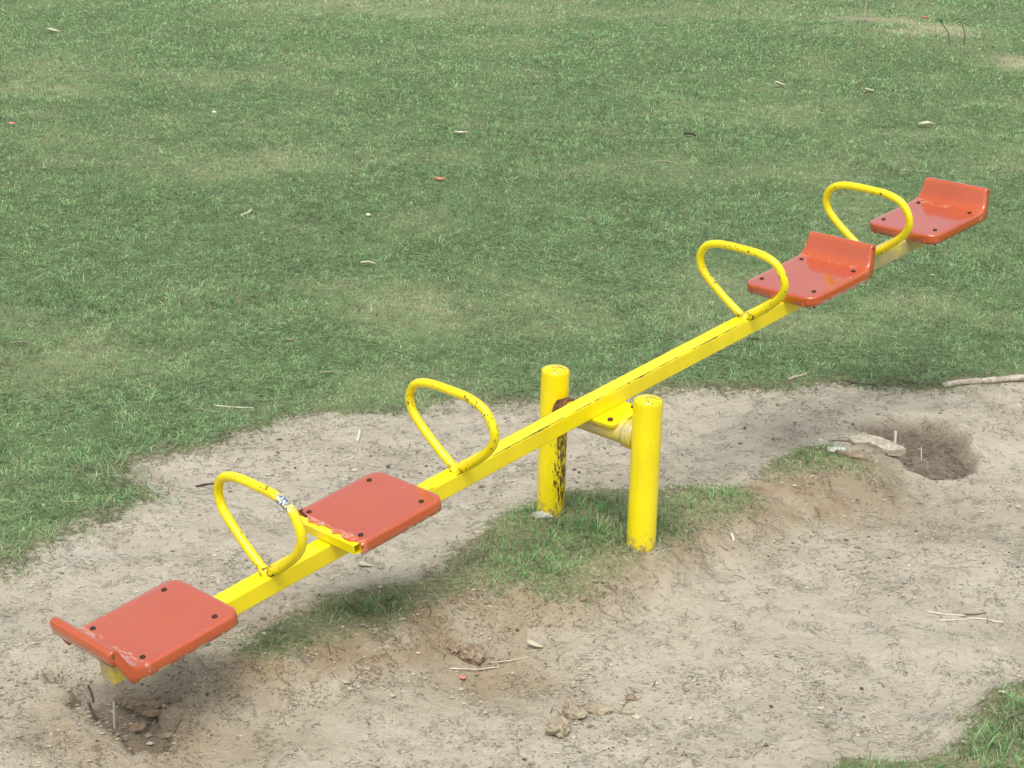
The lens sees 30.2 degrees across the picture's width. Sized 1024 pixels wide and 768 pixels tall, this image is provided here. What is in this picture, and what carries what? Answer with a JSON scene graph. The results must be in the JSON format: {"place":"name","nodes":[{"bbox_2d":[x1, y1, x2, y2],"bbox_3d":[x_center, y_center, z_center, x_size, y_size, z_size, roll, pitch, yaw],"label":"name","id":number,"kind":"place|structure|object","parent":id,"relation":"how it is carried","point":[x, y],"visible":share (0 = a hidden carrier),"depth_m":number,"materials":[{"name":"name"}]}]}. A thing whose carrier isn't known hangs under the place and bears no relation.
{"place":"outdoors","nodes":[
{"label":"outdoors","id":0,"kind":"place"},
{"bbox_2d":[0,0,1023,767],"bbox_3d":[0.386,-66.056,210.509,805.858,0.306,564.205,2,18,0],"label":"ground","id":1,"kind":"structure","parent":0,"point":[982,442],"depth_m":7.50,"materials":[{"name":"green plant"}]},
{"bbox_2d":[46,28,59,31],"bbox_3d":[-4.223,-3.255,17.440,0.122,0.030,0.067,7,24,-2],"label":"dry leaf","id":2,"kind":"object","parent":1,"relation":"on","point":[53,29],"visible":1,"depth_m":17.45,"materials":[{"name":"beige plant"}]},
{"bbox_2d":[87,685,93,702],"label":"dry stick","id":3,"kind":"object","parent":1,"relation":"on","point":[90,691],"visible":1,"depth_m":5.36,"materials":[{"name":"brown wood"}]},
{"bbox_2d":[87,702,97,720],"bbox_3d":[-1.154,0.913,5.222,0.043,0.074,0.008,13,21,32],"label":"dry stick","id":4,"kind":"object","parent":1,"relation":"on","point":[92,711],"visible":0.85,"depth_m":5.22,"materials":[{"name":"brown wood"}]},
{"bbox_2d":[113,701,114,728],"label":"dry stick","id":5,"kind":"object","parent":1,"relation":"on","point":[113,714],"visible":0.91,"depth_m":5.21,"materials":[{"name":"brown wood"}]},
{"bbox_2d":[114,694,132,707],"bbox_3d":[-1.092,0.892,5.333,0.056,0.034,0.055,17,24,39],"label":"soil clod","id":6,"kind":"object","parent":1,"relation":"on","point":[122,700],"visible":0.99,"depth_m":5.32,"materials":[{"name":"brown soil"}]},
{"bbox_2d":[130,721,145,731],"bbox_3d":[-1.028,0.944,5.222,0.041,0.011,0.060,14,15,19],"label":"clod","id":7,"kind":"object","parent":1,"relation":"on","point":[138,726],"visible":1,"depth_m":5.22,"materials":[{"name":"brown soil"}]},
{"bbox_2d":[126,697,167,714],"bbox_3d":[-1.022,0.904,5.319,0.121,0.050,0.070,2,18,0],"label":"soil clod","id":8,"kind":"object","parent":1,"relation":"on","point":[137,706],"visible":0.96,"depth_m":5.30,"materials":[{"name":"brown soil"}]},
{"bbox_2d":[142,709,161,716],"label":"clod","id":9,"kind":"object","parent":1,"relation":"on","point":[150,713],"visible":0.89,"depth_m":5.28,"materials":[{"name":"brown soil"}]},
{"bbox_2d":[157,731,173,738],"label":"soil clod","id":10,"kind":"object","parent":1,"relation":"on","point":[165,734],"visible":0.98,"depth_m":5.21,"materials":[{"name":"soil"}]},
{"bbox_2d":[196,482,213,486],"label":"dry stick","id":11,"kind":"object","parent":1,"relation":"on","point":[199,485],"visible":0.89,"depth_m":6.79,"materials":[{"name":"brown wood"}]},
{"bbox_2d":[214,404,253,407],"bbox_3d":[-1.111,0.091,7.558,0.163,0.008,0.016,3,18,5],"label":"dry stick","id":12,"kind":"object","parent":1,"relation":"on","point":[232,406],"visible":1,"depth_m":7.55,"materials":[{"name":"brown wood"}]},
{"bbox_2d":[240,209,251,216],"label":"dry stick","id":13,"kind":"object","parent":1,"relation":"on","point":[247,212],"visible":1,"depth_m":10.68,"materials":[{"name":"beige wood"}]},
{"bbox_2d":[356,429,361,441],"bbox_3d":[-0.590,0.199,7.298,0.016,0.017,0.114,2,18,0],"label":"wood splinter","id":14,"kind":"object","parent":1,"relation":"on","point":[358,435],"visible":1,"depth_m":7.28,"materials":[{"name":"beige wood"}]},
{"bbox_2d":[358,561,372,565],"bbox_3d":[-0.475,0.584,6.149,0.050,0.006,0.029,10,25,9],"label":"dry leaf","id":15,"kind":"object","parent":1,"relation":"on","point":[364,563],"visible":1,"depth_m":6.15,"materials":[{"name":"beige plant"}]},
{"bbox_2d":[360,261,375,264],"bbox_3d":[-0.733,-0.618,9.652,0.080,0.018,0.020,5,23,-7],"label":"dry leaf","id":16,"kind":"object","parent":1,"relation":"on","point":[367,262],"visible":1,"depth_m":9.65,"materials":[{"name":"beige plant"}]},
{"bbox_2d":[448,644,459,653],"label":"soil clod","id":17,"kind":"object","parent":1,"relation":"on","point":[452,648],"visible":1,"depth_m":5.71,"materials":[{"name":"brown soil"}]},
{"bbox_2d":[456,643,485,665],"bbox_3d":[-0.123,0.810,5.700,0.092,0.066,0.084,2,18,0],"label":"soil clod","id":18,"kind":"object","parent":1,"relation":"on","point":[472,654],"visible":1,"depth_m":5.68,"materials":[{"name":"brown soil"}]},
{"bbox_2d":[449,666,498,669],"bbox_3d":[-0.111,0.848,5.648,0.156,0.019,0.014,-4,19,-16],"label":"dry stick","id":19,"kind":"object","parent":1,"relation":"on","point":[473,668],"visible":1,"depth_m":5.64,"materials":[{"name":"brown wood"}]},
{"bbox_2d":[491,656,527,662],"bbox_3d":[-0.007,0.832,5.705,0.116,0.010,0.011,-4,19,-16],"label":"dry stick","id":20,"kind":"object","parent":1,"relation":"on","point":[509,660],"visible":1,"depth_m":5.70,"materials":[{"name":"brown wood"}]},
{"bbox_2d":[0,0,1023,589],"bbox_3d":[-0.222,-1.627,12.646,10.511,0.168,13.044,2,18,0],"label":"straw on lawn","id":21,"kind":"object","parent":1,"relation":"on","point":[438,224],"visible":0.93,"depth_m":10.75,"materials":[{"name":"brown plant"}]},
{"bbox_2d":[0,376,1023,767],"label":"soil crumbs","id":22,"kind":"object","parent":1,"relation":"on","point":[572,684],"visible":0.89,"depth_m":5.70,"materials":[{"name":"beige soil"}]},
{"bbox_2d":[2,384,1023,767],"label":"straw on soil","id":23,"kind":"object","parent":1,"relation":"on","point":[572,606],"visible":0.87,"depth_m":5.96,"materials":[{"name":"beige plant"}]},
{"bbox_2d":[50,177,989,683],"bbox_3d":[0.324,0.076,6.273,4.086,1.124,0.513,-16,25,-43],"label":"seesaw","id":24,"kind":"object","parent":1,"relation":"on","point":[150,633],"visible":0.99,"depth_m":6.05,"materials":[{"name":"yellow paint"}]},
{"bbox_2d":[526,639,542,647],"bbox_3d":[0.070,0.791,5.761,0.055,0.013,0.021,15,27,20],"label":"dry leaf","id":25,"kind":"object","parent":1,"relation":"on","point":[533,643],"visible":1,"depth_m":5.76,"materials":[{"name":"beige plant"}]},
{"bbox_2d":[531,511,552,518],"bbox_3d":[0.105,0.448,6.469,0.078,0.030,0.044,2,18,0],"label":"concrete lump","id":26,"kind":"object","parent":1,"relation":"on","point":[542,514],"visible":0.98,"depth_m":6.45,"materials":[{"name":"grey concrete"}]},
{"bbox_2d":[544,715,571,738],"bbox_3d":[0.129,0.955,5.285,0.069,0.066,0.094,12,21,29],"label":"soil clod","id":27,"kind":"object","parent":1,"relation":"on","point":[559,726],"visible":1,"depth_m":5.26,"materials":[{"name":"soil"}]},
{"bbox_2d":[562,698,578,708],"bbox_3d":[0.169,0.918,5.418,0.052,0.043,0.057,-11,22,-33],"label":"soil clod","id":28,"kind":"object","parent":1,"relation":"on","point":[570,703],"visible":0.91,"depth_m":5.41,"materials":[{"name":"soil"}]},
{"bbox_2d":[561,707,587,719],"bbox_3d":[0.178,0.935,5.372,0.078,0.033,0.054,2,18,0],"label":"soil clod","id":29,"kind":"object","parent":1,"relation":"on","point":[572,713],"visible":0.99,"depth_m":5.36,"materials":[{"name":"soil"}]},
{"bbox_2d":[579,595,586,600],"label":"soil clod","id":30,"kind":"object","parent":1,"relation":"on","point":[582,598],"visible":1,"depth_m":5.92,"materials":[{"name":"beige soil"}]},
{"bbox_2d":[584,703,613,715],"bbox_3d":[0.247,0.931,5.409,0.089,0.033,0.056,2,18,0],"label":"soil clod","id":31,"kind":"object","parent":1,"relation":"on","point":[600,709],"visible":1,"depth_m":5.40,"materials":[{"name":"soil"}]},
{"bbox_2d":[618,708,634,714],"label":"soil clod","id":32,"kind":"object","parent":1,"relation":"on","point":[624,711],"visible":1,"depth_m":5.39,"materials":[{"name":"soil"}]},
{"bbox_2d":[235,439,1023,767],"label":"tufted grass","id":33,"kind":"structure","parent":1,"relation":"on","point":[661,529],"depth_m":6.11,"materials":[{"name":"green plant"}]},
{"bbox_2d":[625,730,634,736],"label":"soil clod","id":34,"kind":"object","parent":1,"relation":"on","point":[629,733],"visible":1,"depth_m":5.25,"materials":[{"name":"soil"}]},
{"bbox_2d":[625,693,635,700],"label":"soil clod","id":35,"kind":"object","parent":1,"relation":"on","point":[630,697],"visible":1,"depth_m":5.47,"materials":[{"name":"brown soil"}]},
{"bbox_2d":[787,373,806,380],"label":"dry stick","id":36,"kind":"object","parent":1,"relation":"on","point":[794,377],"visible":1,"depth_m":8.05,"materials":[{"name":"beige wood"}]},
{"bbox_2d":[827,446,845,452],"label":"pale stone","id":37,"kind":"object","parent":1,"relation":"on","point":[832,448],"visible":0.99,"depth_m":7.19,"materials":[{"name":"stone"}]},
{"bbox_2d":[836,450,865,460],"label":"soil slab","id":38,"kind":"structure","parent":1,"relation":"on","point":[852,455],"depth_m":7.15,"materials":[{"name":"brown soil"}]},
{"bbox_2d":[842,379,875,385],"bbox_3d":[1.467,-0.006,8.008,0.144,0.013,0.021,8,19,19],"label":"dry stick","id":39,"kind":"object","parent":1,"relation":"on","point":[850,381],"visible":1,"depth_m":8.00,"materials":[{"name":"brown wood"}]},
{"bbox_2d":[864,0,866,22],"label":"sapling","id":40,"kind":"object","parent":1,"relation":"on","point":[865,10],"visible":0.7,"depth_m":18.91,"materials":[{"name":"beige plant"}]},
{"bbox_2d":[848,432,906,455],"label":"soil slab","id":41,"kind":"structure","parent":1,"relation":"on","point":[888,447],"depth_m":7.28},
{"bbox_2d":[872,707,905,727],"bbox_3d":[1.071,0.947,5.385,0.006,0.012,0.152,-8,20,-26],"label":"dry stick","id":42,"kind":"object","parent":1,"relation":"on","point":[887,716],"visible":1,"depth_m":5.39,"materials":[{"name":"brown wood"}]},
{"bbox_2d":[894,431,896,442],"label":"dry stick","id":43,"kind":"object","parent":1,"relation":"on","point":[895,436],"visible":0.69,"depth_m":7.53,"materials":[{"name":"brown wood"}]},
{"bbox_2d":[919,121,933,125],"bbox_3d":[3.043,-1.912,13.913,0.110,0.033,0.057,1,18,-2],"label":"dry leaf","id":44,"kind":"object","parent":1,"relation":"on","point":[926,123],"visible":1,"depth_m":13.91,"materials":[{"name":"beige plant"}]},
{"bbox_2d":[936,18,949,42],"bbox_3d":[3.950,-3.223,17.379,0.150,0.254,0.113,2,18,0],"label":"sapling","id":45,"kind":"object","parent":1,"relation":"on","point":[941,22],"visible":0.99,"depth_m":17.35,"materials":[{"name":"brown plant"}]},
{"bbox_2d":[927,611,965,615],"bbox_3d":[1.392,0.737,6.072,0.122,0.007,0.014,5,18,10],"label":"dry stick","id":46,"kind":"object","parent":1,"relation":"on","point":[945,614],"visible":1,"depth_m":6.07,"materials":[{"name":"brown wood"}]},
{"bbox_2d":[953,19,969,43],"bbox_3d":[4.124,-3.233,17.445,0.177,0.252,0.067,6,19,13],"label":"sapling","id":47,"kind":"object","parent":1,"relation":"on","point":[963,27],"visible":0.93,"depth_m":17.42,"materials":[{"name":"brown plant"}]},
{"bbox_2d":[938,617,1003,622],"bbox_3d":[1.461,0.752,6.037,0.209,0.013,0.020,1,18,-2],"label":"dry stick","id":48,"kind":"object","parent":1,"relation":"on","point":[940,620],"visible":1,"depth_m":6.03,"materials":[{"name":"brown wood"}]},
{"bbox_2d":[942,374,1023,387],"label":"fallen branch","id":49,"kind":"object","parent":1,"relation":"on","point":[991,380],"visible":1,"depth_m":8.07,"materials":[{"name":"beige wood"}]}
]}

